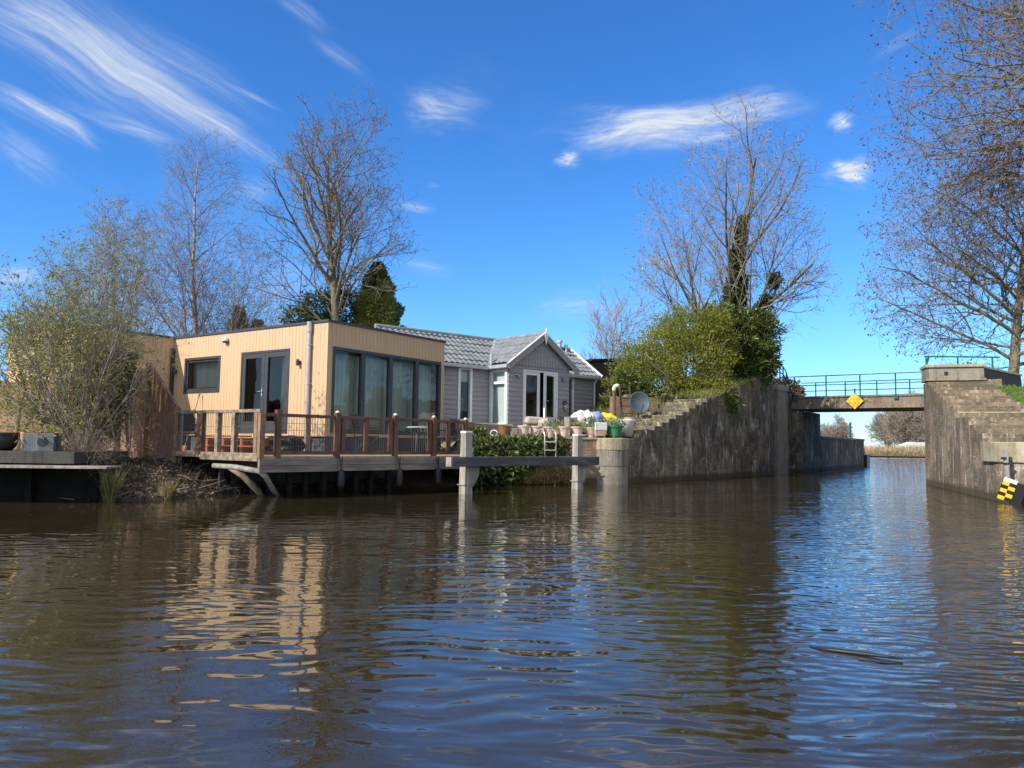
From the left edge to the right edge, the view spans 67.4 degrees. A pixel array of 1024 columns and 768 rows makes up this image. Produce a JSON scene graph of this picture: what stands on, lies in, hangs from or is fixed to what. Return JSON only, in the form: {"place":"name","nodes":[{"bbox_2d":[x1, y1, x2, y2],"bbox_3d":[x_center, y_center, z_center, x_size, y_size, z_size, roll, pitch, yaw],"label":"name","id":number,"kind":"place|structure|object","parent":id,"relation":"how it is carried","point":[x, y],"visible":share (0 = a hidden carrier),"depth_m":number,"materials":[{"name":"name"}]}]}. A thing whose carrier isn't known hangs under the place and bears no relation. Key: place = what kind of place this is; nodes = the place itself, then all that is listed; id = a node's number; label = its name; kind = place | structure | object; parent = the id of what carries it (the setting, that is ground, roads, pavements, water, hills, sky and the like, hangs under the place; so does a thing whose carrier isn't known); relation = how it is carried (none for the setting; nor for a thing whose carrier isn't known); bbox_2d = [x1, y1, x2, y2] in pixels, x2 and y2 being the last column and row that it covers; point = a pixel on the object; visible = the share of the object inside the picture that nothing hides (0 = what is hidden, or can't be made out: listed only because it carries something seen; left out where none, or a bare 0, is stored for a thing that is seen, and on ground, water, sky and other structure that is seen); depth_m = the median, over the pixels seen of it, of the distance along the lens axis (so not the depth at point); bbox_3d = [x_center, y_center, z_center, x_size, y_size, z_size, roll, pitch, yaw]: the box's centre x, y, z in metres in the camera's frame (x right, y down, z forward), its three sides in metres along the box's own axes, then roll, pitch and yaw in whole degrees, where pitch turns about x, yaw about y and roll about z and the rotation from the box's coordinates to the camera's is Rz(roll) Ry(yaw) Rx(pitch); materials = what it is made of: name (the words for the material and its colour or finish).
{"place":"outdoors","nodes":[
{"label":"outdoors","id":0,"kind":"place"},
{"bbox_2d":[0,444,515,501],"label":"bank","id":1,"kind":"structure","parent":0,"point":[449,477],"depth_m":16.66,"materials":[{"name":"soil"}]},
{"bbox_2d":[49,419,131,482],"bbox_3d":[-7.991,1.287,14.351,1.432,1.268,2.159,2,-5,-19],"label":"dead brush","id":2,"kind":"object","parent":1,"relation":"on","point":[85,446],"visible":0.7,"depth_m":14.26,"materials":[{"name":"plant"}]},
{"bbox_2d":[0,185,203,449],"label":"willow bush","id":3,"kind":"object","parent":1,"relation":"on","point":[98,332],"visible":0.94,"depth_m":15.55,"materials":[{"name":"green plant"}]},
{"bbox_2d":[89,462,130,501],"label":"sedge tuft","id":4,"kind":"object","parent":1,"relation":"on","point":[111,494],"visible":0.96,"depth_m":13.93,"materials":[{"name":"green plant"}]},
{"bbox_2d":[66,370,167,465],"bbox_3d":[-8.067,0.692,15.682,1.981,2.151,1.937,1,-4,0],"label":"bramble","id":5,"kind":"object","parent":1,"relation":"on","point":[133,415],"visible":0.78,"depth_m":15.71,"materials":[{"name":"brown plant"}]},
{"bbox_2d":[101,349,138,458],"bbox_3d":[-8.367,0.523,16.330,0.730,2.577,0.663,2,-5,-15],"label":"ivy stump","id":6,"kind":"object","parent":1,"relation":"on","point":[123,390],"visible":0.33,"depth_m":16.29,"materials":[{"name":"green plant"}]},
{"bbox_2d":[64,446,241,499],"bbox_3d":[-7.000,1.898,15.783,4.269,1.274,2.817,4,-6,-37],"label":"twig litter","id":7,"kind":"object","parent":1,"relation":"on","point":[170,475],"visible":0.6,"depth_m":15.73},
{"bbox_2d":[154,479,177,499],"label":"sedge tuft","id":8,"kind":"object","parent":1,"relation":"on","point":[164,491],"visible":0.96,"depth_m":14.71,"materials":[{"name":"plant"}]},
{"bbox_2d":[54,454,394,500],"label":"litter","id":9,"kind":"object","parent":1,"relation":"on","point":[163,471],"visible":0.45,"depth_m":15.89,"materials":[{"name":"plant"}]},
{"bbox_2d":[130,392,801,459],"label":"terrace ground","id":10,"kind":"structure","parent":0,"point":[490,427],"depth_m":25.41,"materials":[{"name":"plant"}]},
{"bbox_2d":[0,378,91,449],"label":"willow fence","id":11,"kind":"object","parent":10,"relation":"on","point":[4,419],"visible":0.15,"depth_m":19.40,"materials":[{"name":"wicker"}]},
{"bbox_2d":[0,265,131,457],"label":"willow bush","id":12,"kind":"object","parent":10,"relation":"on","point":[24,395],"visible":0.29,"depth_m":16.14,"materials":[{"name":"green plant"}]},
{"bbox_2d":[30,190,190,335],"bbox_3d":[-13.998,-2.540,26.709,4.855,9.181,5.296,4,-6,-39],"label":"birch tree","id":13,"kind":"object","parent":10,"relation":"on","point":[141,256],"visible":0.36,"depth_m":26.88,"materials":[{"name":"plant"}]},
{"bbox_2d":[102,363,183,462],"bbox_3d":[-8.580,0.729,17.712,3.553,2.370,0.190,-3,-6,38],"label":"willow fence","id":14,"kind":"object","parent":10,"relation":"on","point":[165,429],"visible":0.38,"depth_m":17.23,"materials":[{"name":"wood"}]},
{"bbox_2d":[117,122,287,336],"bbox_3d":[-12.121,-4.149,30.495,6.835,13.020,5.903,4,-6,-37],"label":"birch tree","id":15,"kind":"object","parent":10,"relation":"on","point":[193,281],"visible":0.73,"depth_m":30.50,"materials":[{"name":"brown plant"}]},
{"bbox_2d":[7,319,445,450],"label":"wooden house","id":16,"kind":"structure","parent":10,"relation":"on","point":[325,367],"depth_m":21.36,"materials":[{"name":"beige wood"}]},
{"bbox_2d":[183,355,220,393],"bbox_3d":[-8.940,-0.253,22.432,1.720,1.050,0.305,-2,-5,34],"label":"window","id":17,"kind":"structure","parent":16,"relation":"in","point":[206,374],"depth_m":22.63,"materials":[{"name":"grey glass"}]},
{"bbox_2d":[240,353,264,430],"bbox_3d":[-7.085,0.225,20.976,0.941,2.110,0.144,-2,-5,34],"label":"door","id":18,"kind":"structure","parent":16,"relation":"in","point":[260,355],"depth_m":21.11,"materials":[{"name":"grey metal"}]},
{"bbox_2d":[263,351,287,430],"bbox_3d":[-6.193,0.200,20.603,0.941,2.125,0.391,-2,-5,34],"label":"door","id":19,"kind":"structure","parent":16,"relation":"in","point":[269,425],"depth_m":20.63,"materials":[{"name":"grey metal"}]},
{"bbox_2d":[330,346,441,435],"bbox_3d":[-3.529,0.298,21.382,0.436,2.210,4.330,-2,-5,34],"label":"window","id":20,"kind":"structure","parent":16,"relation":"in","point":[363,386],"depth_m":21.32,"materials":[{"name":"grey glass"}]},
{"bbox_2d":[159,247,301,335],"bbox_3d":[-10.670,-1.485,29.464,5.811,7.596,3.996,-1,-5,24],"label":"birch tree","id":21,"kind":"object","parent":10,"relation":"on","point":[232,313],"visible":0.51,"depth_m":29.29,"materials":[{"name":"plant"}]},
{"bbox_2d":[226,304,249,330],"bbox_3d":[-12.516,-0.599,35.117,2.775,6.216,2.672,1,-4,0],"label":"conifer","id":22,"kind":"object","parent":10,"relation":"on","point":[244,313],"visible":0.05,"depth_m":35.10,"materials":[{"name":"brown plant"}]},
{"bbox_2d":[278,284,364,323],"bbox_3d":[-8.832,-0.945,34.592,4.282,7.559,3.171,1,-4,0],"label":"evergreen bush","id":23,"kind":"object","parent":10,"relation":"on","point":[324,315],"visible":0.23,"depth_m":34.43,"materials":[{"name":"green plant"}]},
{"bbox_2d":[240,84,429,321],"bbox_3d":[-7.587,-5.356,33.724,8.463,16.070,7.778,1,-4,0],"label":"ash tree","id":24,"kind":"object","parent":10,"relation":"on","point":[333,254],"visible":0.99,"depth_m":33.25,"materials":[{"name":"brown plant"}]},
{"bbox_2d":[351,275,400,326],"bbox_3d":[-6.229,-1.045,34.441,2.574,7.782,1.927,1,-4,0],"label":"olive bush","id":25,"kind":"object","parent":10,"relation":"on","point":[379,305],"visible":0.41,"depth_m":34.47,"materials":[{"name":"green plant"}]},
{"bbox_2d":[349,260,405,326],"bbox_3d":[-6.372,-1.621,36.261,5.614,8.591,5.804,1,-4,0],"label":"conifer","id":26,"kind":"object","parent":10,"relation":"on","point":[382,276],"visible":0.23,"depth_m":36.06,"materials":[{"name":"green plant"}]},
{"bbox_2d":[374,323,602,441],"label":"grey cottage","id":27,"kind":"structure","parent":10,"relation":"on","point":[515,380],"depth_m":27.40,"materials":[{"name":"wood"}]},
{"bbox_2d":[457,367,472,421],"bbox_3d":[-1.672,0.364,26.689,0.610,1.910,0.172,4,-6,-40],"label":"window","id":28,"kind":"structure","parent":27,"relation":"in","point":[462,375],"depth_m":26.76,"materials":[{"name":"white paint"}]},
{"bbox_2d":[489,368,508,423],"bbox_3d":[-0.445,0.473,26.981,0.155,2.030,0.990,4,-6,-40],"label":"window","id":29,"kind":"structure","parent":27,"relation":"in","point":[498,378],"depth_m":27.11,"materials":[{"name":"white paint"}]},
{"bbox_2d":[524,371,539,423],"bbox_3d":[0.679,0.500,27.273,0.770,1.860,0.070,4,-6,-40],"label":"door","id":30,"kind":"structure","parent":27,"relation":"in","point":[536,374],"depth_m":27.42,"materials":[{"name":"white paint"}]},
{"bbox_2d":[543,373,555,421],"bbox_3d":[1.383,0.544,27.718,0.135,1.860,0.720,-2,-5,36],"label":"door","id":31,"kind":"structure","parent":27,"relation":"in","point":[545,374],"depth_m":27.68,"materials":[{"name":"white paint"}]},
{"bbox_2d":[569,377,573,413],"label":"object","id":32,"kind":"structure","parent":27,"relation":"in","point":[571,379],"depth_m":30.01,"materials":[{"name":"white paint"}]},
{"bbox_2d":[564,417,576,434],"bbox_3d":[1.802,1.291,23.573,0.280,0.560,0.300,3,-5,-29],"label":"wooden crate","id":33,"kind":"object","parent":10,"relation":"on","point":[567,420],"visible":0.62,"depth_m":23.47,"materials":[{"name":"grey wood"}]},
{"bbox_2d":[571,410,585,432],"bbox_3d":[2.016,1.189,23.882,0.568,0.727,0.488,2,-5,-11],"label":"sack","id":34,"kind":"object","parent":10,"relation":"on","point":[579,415],"visible":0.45,"depth_m":23.74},
{"bbox_2d":[581,416,605,437],"bbox_3d":[2.435,1.277,23.099,0.767,0.680,0.570,1,-4,0],"label":"flower pot","id":35,"kind":"object","parent":10,"relation":"on","point":[589,429],"visible":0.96,"depth_m":22.96,"materials":[{"name":"ceramic"}]},
{"bbox_2d":[586,358,639,406],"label":"garden shed","id":36,"kind":"structure","parent":10,"relation":"on","point":[599,365],"depth_m":32.34,"materials":[{"name":"black wood"}]},
{"bbox_2d":[612,384,619,415],"bbox_3d":[3.549,0.716,26.227,0.264,1.467,0.136,1,-4,0],"label":"vent pipe","id":37,"kind":"object","parent":10,"relation":"on","point":[615,386],"visible":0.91,"depth_m":26.21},
{"bbox_2d":[579,271,661,364],"bbox_3d":[4.626,-1.405,34.364,4.878,7.368,4.682,-2,-5,28],"label":"poplar sapling","id":38,"kind":"object","parent":10,"relation":"on","point":[606,350],"visible":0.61,"depth_m":34.80,"materials":[{"name":"plant"}]},
{"bbox_2d":[601,366,644,410],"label":"laurel bush","id":39,"kind":"object","parent":10,"relation":"on","point":[624,386],"visible":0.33,"depth_m":28.85,"materials":[{"name":"green plant"}]},
{"bbox_2d":[619,386,632,416],"bbox_3d":[3.931,0.659,26.500,0.400,1.221,0.437,2,-5,-10],"label":"wooden ladder","id":40,"kind":"object","parent":10,"relation":"on","point":[621,405],"visible":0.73,"depth_m":26.48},
{"bbox_2d":[620,419,634,436],"bbox_3d":[3.562,1.368,23.819,0.500,0.520,0.500,1,-4,0],"label":"bucket","id":41,"kind":"object","parent":10,"relation":"on","point":[627,428],"visible":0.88,"depth_m":23.63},
{"bbox_2d":[610,394,657,416],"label":"garden wall","id":42,"kind":"structure","parent":10,"relation":"on","point":[653,402],"depth_m":27.07,"materials":[{"name":"wood"}]},
{"bbox_2d":[629,391,649,418],"bbox_3d":[4.321,0.766,25.935,0.535,1.049,0.557,-3,-6,36],"label":"satellite dish","id":43,"kind":"object","parent":10,"relation":"on","point":[639,401],"visible":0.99,"depth_m":26.01,"materials":[{"name":"grey metal"}]},
{"bbox_2d":[605,305,695,389],"bbox_3d":[6.698,-0.962,32.325,5.702,4.836,3.506,1,-4,-9],"label":"elder shrub","id":44,"kind":"object","parent":10,"relation":"on","point":[623,344],"visible":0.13,"depth_m":32.20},
{"bbox_2d":[627,398,699,436],"bbox_3d":[5.026,1.018,26.374,1.551,1.745,6.262,-3,-6,40],"label":"moss","id":45,"kind":"object","parent":10,"relation":"on","point":[651,420],"visible":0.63,"depth_m":25.71,"materials":[{"name":"green plant"}]},
{"bbox_2d":[598,300,745,415],"bbox_3d":[6.280,-0.921,29.605,5.944,4.923,3.194,1,-4,0],"label":"privet shrub","id":46,"kind":"object","parent":10,"relation":"on","point":[705,337],"visible":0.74,"depth_m":29.33,"materials":[{"name":"green plant"}]},
{"bbox_2d":[651,391,746,414],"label":"hedge","id":47,"kind":"object","parent":10,"relation":"on","point":[729,402],"visible":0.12,"depth_m":28.56,"materials":[{"name":"green plant"}]},
{"bbox_2d":[621,87,843,382],"bbox_3d":[9.245,-5.939,33.508,9.594,13.884,8.853,1,-4,0],"label":"ivy clad tree","id":48,"kind":"object","parent":10,"relation":"on","point":[736,283],"visible":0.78,"depth_m":32.61,"materials":[{"name":"brown plant"}]},
{"bbox_2d":[696,296,787,394],"bbox_3d":[9.378,-1.459,31.589,3.875,4.364,3.184,1,-4,0],"label":"laurel bush","id":49,"kind":"object","parent":10,"relation":"on","point":[759,350],"visible":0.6,"depth_m":30.94,"materials":[{"name":"green plant"}]},
{"bbox_2d":[774,376,807,396],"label":"copper hedge","id":50,"kind":"object","parent":10,"relation":"on","point":[799,391],"visible":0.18,"depth_m":38.35,"materials":[{"name":"brown plant"}]},
{"bbox_3d":[0.613,1.377,23.215,0.742,0.336,0.478,1,-4,-6],"label":"cushion","id":51,"kind":"object","parent":10,"relation":"on","visible":0},
{"bbox_2d":[524,417,544,424],"bbox_3d":[0.676,1.110,23.186,0.686,0.241,0.466,2,-5,-17],"label":"cushion","id":52,"kind":"object","parent":51,"relation":"on","point":[531,420],"visible":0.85,"depth_m":22.95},
{"bbox_2d":[0,456,1023,767],"bbox_3d":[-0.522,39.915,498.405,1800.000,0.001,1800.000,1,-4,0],"label":"canal water","id":53,"kind":"structure","parent":0,"point":[244,630],"depth_m":4.83,"materials":[{"name":"liquid"}]},
{"bbox_2d":[0,449,127,501],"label":"jetty","id":54,"kind":"object","parent":53,"relation":"in","point":[37,483],"visible":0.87,"depth_m":13.83,"materials":[{"name":"grey wood"}]},
{"bbox_2d":[0,432,18,450],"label":"flower pot","id":55,"kind":"object","parent":54,"relation":"on","point":[8,440],"visible":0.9,"depth_m":13.83,"materials":[{"name":"black plastic"}]},
{"bbox_2d":[10,423,73,450],"bbox_3d":[-8.597,0.951,13.949,0.961,0.533,0.835,0,-5,12],"label":"planter box","id":56,"kind":"object","parent":54,"relation":"on","point":[37,441],"visible":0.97,"depth_m":13.75,"materials":[{"name":"stone"}]},
{"bbox_2d":[212,463,278,495],"bbox_3d":[-5.357,1.980,15.573,1.203,0.750,1.476,1,-4,0],"label":"fallen pole","id":57,"kind":"object","parent":53,"relation":"in","point":[267,479],"visible":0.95,"depth_m":15.05,"materials":[{"name":"grey wood"}]},
{"bbox_2d":[228,469,263,495],"bbox_3d":[-5.461,2.017,15.824,0.742,0.711,0.338,3,-5,-27],"label":"fallen pole","id":58,"kind":"object","parent":53,"relation":"in","point":[248,481],"visible":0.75,"depth_m":15.72,"materials":[{"name":"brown wood"}]},
{"bbox_2d":[174,450,474,491],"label":"timber deck","id":59,"kind":"structure","parent":53,"relation":"in","point":[288,471],"depth_m":16.97,"materials":[{"name":"grey wood"}]},
{"bbox_2d":[177,409,195,450],"bbox_3d":[-7.572,1.106,17.899,0.535,1.014,0.633,1,-4,-2],"label":"garden chair","id":60,"kind":"object","parent":59,"relation":"on","point":[189,425],"visible":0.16,"depth_m":17.70,"materials":[{"name":"grey metal"}]},
{"bbox_2d":[176,409,263,461],"bbox_3d":[-6.052,1.046,15.786,2.794,1.025,0.120,-2,-5,35],"label":"deck railing","id":61,"kind":"object","parent":59,"relation":"on","point":[233,454],"visible":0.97,"depth_m":15.72,"materials":[{"name":"red wood"}]},
{"bbox_2d":[205,437,268,451],"bbox_3d":[-6.984,1.580,20.036,2.300,0.395,0.840,-2,-5,34],"label":"pallet step","id":62,"kind":"object","parent":59,"relation":"on","point":[248,447],"visible":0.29,"depth_m":19.86,"materials":[{"name":"orange wood"}]},
{"bbox_2d":[267,435,304,450],"bbox_3d":[-5.588,1.487,18.944,1.046,0.447,0.658,-2,-5,34],"label":"covered barbecue","id":63,"kind":"object","parent":59,"relation":"on","point":[289,442],"visible":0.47,"depth_m":18.67,"materials":[{"name":"fabric"}]},
{"bbox_2d":[337,457,344,489],"bbox_3d":[-3.552,1.857,15.976,0.146,0.682,0.150,-4,-6,45],"label":"fender","id":64,"kind":"object","parent":59,"relation":"hanging from","point":[341,480],"visible":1,"depth_m":15.92,"materials":[{"name":"black plastic"}]},
{"bbox_2d":[256,410,468,458],"bbox_3d":[-3.007,1.218,16.793,0.110,1.198,5.410,-4,-6,45],"label":"deck railing","id":65,"kind":"object","parent":59,"relation":"on","point":[339,431],"visible":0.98,"depth_m":16.36,"materials":[{"name":"brown wood"}]},
{"bbox_2d":[349,414,379,450],"bbox_3d":[-3.707,1.267,19.313,0.633,1.014,0.535,4,-5,-35],"label":"garden chair","id":66,"kind":"object","parent":59,"relation":"on","point":[359,428],"visible":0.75,"depth_m":19.22,"materials":[{"name":"black plastic"}]},
{"bbox_2d":[396,457,402,486],"bbox_3d":[-2.494,1.953,17.035,0.146,0.682,0.150,-4,-6,45],"label":"fender","id":67,"kind":"object","parent":59,"relation":"hanging from","point":[399,477],"visible":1,"depth_m":16.97,"materials":[{"name":"black plastic"}]},
{"bbox_2d":[435,457,440,485],"bbox_3d":[-1.712,2.025,17.819,0.146,0.682,0.150,-4,-6,45],"label":"fender","id":68,"kind":"object","parent":59,"relation":"hanging from","point":[438,476],"visible":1,"depth_m":17.76,"materials":[{"name":"black plastic"}]},
{"bbox_2d":[437,419,459,451],"bbox_3d":[-1.866,1.476,21.689,0.633,1.014,0.535,4,-6,-37],"label":"garden chair","id":69,"kind":"object","parent":59,"relation":"on","point":[452,424],"visible":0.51,"depth_m":21.69,"materials":[{"name":"black plastic"}]},
{"bbox_2d":[446,431,598,493],"bbox_3d":[0.326,2.389,18.564,4.896,2.425,0.438,5,-6,-42],"label":"mooring stage","id":70,"kind":"object","parent":53,"relation":"in","point":[467,463],"visible":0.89,"depth_m":17.96,"materials":[{"name":"grey wood"}]},
{"bbox_2d":[486,436,597,483],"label":"quay wall","id":71,"kind":"structure","parent":53,"relation":"in","point":[589,446],"depth_m":22.59,"materials":[{"name":"concrete"}]},
{"bbox_2d":[498,426,510,435],"bbox_3d":[-0.228,1.369,22.210,0.380,0.290,0.377,1,-4,0],"label":"flower pot","id":72,"kind":"object","parent":71,"relation":"on","point":[504,430],"visible":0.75,"depth_m":22.07,"materials":[{"name":"ceramic"}]},
{"bbox_2d":[454,425,571,485],"bbox_3d":[0.074,2.026,21.424,3.675,1.790,1.494,2,-5,-19],"label":"ivy","id":73,"kind":"object","parent":71,"relation":"attached to","point":[481,441],"visible":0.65,"depth_m":21.20,"materials":[{"name":"green plant"}]},
{"bbox_2d":[533,429,556,456],"bbox_3d":[0.938,1.762,21.898,0.378,0.969,0.894,2,-5,-20],"label":"steel ladder","id":74,"kind":"object","parent":71,"relation":"attached to","point":[555,441],"visible":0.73,"depth_m":21.56,"materials":[{"name":"grey"}]},
{"bbox_2d":[541,418,560,436],"bbox_3d":[1.095,1.280,22.669,0.538,0.573,0.524,3,-5,-26],"label":"flower pot","id":75,"kind":"object","parent":71,"relation":"on","point":[547,428],"visible":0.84,"depth_m":22.54,"materials":[{"name":"ceramic"}]},
{"bbox_2d":[558,426,569,436],"bbox_3d":[1.534,1.421,22.780,0.372,0.319,0.369,1,-4,0],"label":"flower pot","id":76,"kind":"object","parent":71,"relation":"on","point":[563,431],"visible":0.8,"depth_m":22.65,"materials":[{"name":"ceramic"}]},
{"bbox_2d":[569,421,586,433],"bbox_3d":[1.974,1.332,22.886,0.542,0.525,0.654,1,-4,0],"label":"flower pot","id":77,"kind":"object","parent":71,"relation":"on","point":[577,428],"visible":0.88,"depth_m":22.81,"materials":[{"name":"ceramic"}]},
{"bbox_2d":[592,422,606,437],"bbox_3d":[2.602,1.391,23.114,0.400,0.460,0.400,2,-5,-20],"label":"planter box","id":78,"kind":"object","parent":71,"relation":"on","point":[600,429],"visible":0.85,"depth_m":22.94,"materials":[{"name":"ceramic"}]},
{"bbox_2d":[521,465,587,484],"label":"hedge","id":79,"kind":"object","parent":53,"relation":"in","point":[557,471],"depth_m":21.90,"materials":[{"name":"plant"}]},
{"bbox_2d":[596,375,820,483],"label":"retaining wall","id":80,"kind":"structure","parent":53,"relation":"in","point":[770,431],"depth_m":27.92,"materials":[{"name":"concrete"}]},
{"bbox_2d":[598,416,625,437],"bbox_3d":[3.010,1.302,23.341,0.947,0.702,0.904,0,-5,13],"label":"tub","id":81,"kind":"object","parent":80,"relation":"on","point":[614,429],"visible":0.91,"depth_m":23.15,"materials":[{"name":"green plastic"}]},
{"bbox_2d":[821,436,869,470],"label":"quay wall","id":82,"kind":"structure","parent":53,"relation":"in","point":[840,453],"depth_m":42.87,"materials":[{"name":"concrete"}]},
{"bbox_2d":[809,646,902,659],"bbox_3d":[1.914,1.506,4.296,0.486,0.029,0.040,-2,-5,34],"label":"driftwood","id":83,"kind":"object","parent":53,"relation":"on","point":[856,653],"visible":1,"depth_m":4.28,"materials":[{"name":"brown wood"}]},
{"bbox_2d":[920,364,1023,502],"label":"bridge abutment","id":84,"kind":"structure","parent":53,"relation":"in","point":[974,422],"depth_m":21.36,"materials":[{"name":"concrete"}]},
{"bbox_2d":[791,394,923,412],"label":"road bridge","id":85,"kind":"structure","parent":84,"relation":"on","point":[884,403],"depth_m":34.47,"materials":[{"name":"concrete"}]},
{"bbox_2d":[781,372,920,400],"bbox_3d":[15.455,0.121,34.049,7.100,1.142,0.078,-2,-5,36],"label":"bridge railing","id":86,"kind":"object","parent":85,"relation":"on","point":[860,395],"visible":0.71,"depth_m":34.14,"materials":[{"name":"metal"}]},
{"bbox_2d":[846,389,863,408],"bbox_3d":[15.244,0.677,34.152,0.770,0.935,0.080,-2,-5,36],"label":"diamond sign","id":87,"kind":"object","parent":85,"relation":"attached to","point":[854,400],"visible":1,"depth_m":34.12,"materials":[{"name":"yellow metal"}]},
{"bbox_2d":[801,379,921,395],"bbox_3d":[17.639,0.385,37.073,7.100,1.142,0.082,-2,-5,36],"label":"bridge railing","id":88,"kind":"object","parent":85,"relation":"on","point":[876,389],"visible":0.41,"depth_m":37.26,"materials":[{"name":"metal"}]},
{"bbox_2d":[924,356,999,367],"bbox_3d":[15.127,-0.571,25.793,2.500,0.734,0.060,1,-4,1],"label":"parapet railing","id":89,"kind":"object","parent":84,"relation":"on","point":[927,359],"visible":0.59,"depth_m":25.80,"materials":[{"name":"metal"}]},
{"bbox_2d":[984,366,1021,387],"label":"retaining wall","id":90,"kind":"structure","parent":84,"relation":"on","point":[1011,379],"depth_m":25.63,"materials":[{"name":"black"}]},
{"bbox_2d":[1001,449,1011,477],"bbox_3d":[10.846,1.918,16.833,0.180,0.972,0.100,1,-4,0],"label":"mooring pole","id":91,"kind":"object","parent":84,"relation":"attached to","point":[1005,462],"visible":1,"depth_m":16.82,"materials":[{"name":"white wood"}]},
{"bbox_2d":[996,477,1023,503],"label":"checkered board","id":92,"kind":"object","parent":84,"relation":"attached to","point":[1011,491],"visible":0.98,"depth_m":16.68,"materials":[{"name":"black plastic"}]},
{"bbox_2d":[0,0,1023,448],"label":"sky","id":93,"kind":"structure","parent":0,"point":[525,131],"materials":[{"name":"blue"}]},
{"bbox_2d":[551,375,755,429],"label":"rough grass","id":94,"kind":"structure","parent":0,"point":[715,392],"depth_m":28.38,"materials":[{"name":"plant"}]},
{"bbox_2d":[993,384,1023,405],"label":"lawn","id":95,"kind":"structure","parent":0,"point":[1013,393],"depth_m":22.93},
{"bbox_2d":[842,0,1023,272],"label":"ash tree","id":96,"kind":"object","parent":95,"relation":"on","point":[1016,11],"visible":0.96,"depth_m":27.88,"materials":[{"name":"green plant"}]},
{"bbox_2d":[846,118,1023,384],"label":"ash tree","id":97,"kind":"object","parent":95,"relation":"on","point":[1016,331],"visible":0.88,"depth_m":29.58,"materials":[{"name":"brown plant"}]},
{"bbox_3d":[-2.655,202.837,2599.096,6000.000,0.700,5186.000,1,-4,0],"label":"meadow","id":98,"kind":"structure","parent":0,"visible":0},
{"bbox_2d":[822,413,854,437],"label":"tree","id":99,"kind":"object","parent":98,"relation":"on","point":[841,428],"visible":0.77,"depth_m":169.21,"materials":[{"name":"brown plant"}]},
{"bbox_2d":[864,411,903,446],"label":"tree","id":100,"kind":"object","parent":98,"relation":"on","point":[876,428],"visible":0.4,"depth_m":149.89,"materials":[{"name":"brown plant"}]},
{"bbox_2d":[864,444,924,456],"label":"reeds","id":101,"kind":"object","parent":98,"relation":"on","point":[899,451],"visible":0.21,"depth_m":103.75,"materials":[{"name":"plant"}]},
{"bbox_2d":[877,392,924,446],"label":"tree","id":102,"kind":"object","parent":98,"relation":"on","point":[909,424],"visible":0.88,"depth_m":131.05,"materials":[{"name":"brown plant"}]},
{"bbox_2d":[886,389,924,441],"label":"tree","id":103,"kind":"object","parent":98,"relation":"on","point":[916,416],"visible":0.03,"depth_m":140.00,"materials":[{"name":"brown plant"}]},
{"bbox_2d":[897,442,924,448],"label":"flood bank","id":104,"kind":"structure","parent":98,"relation":"on","point":[913,443],"depth_m":117.35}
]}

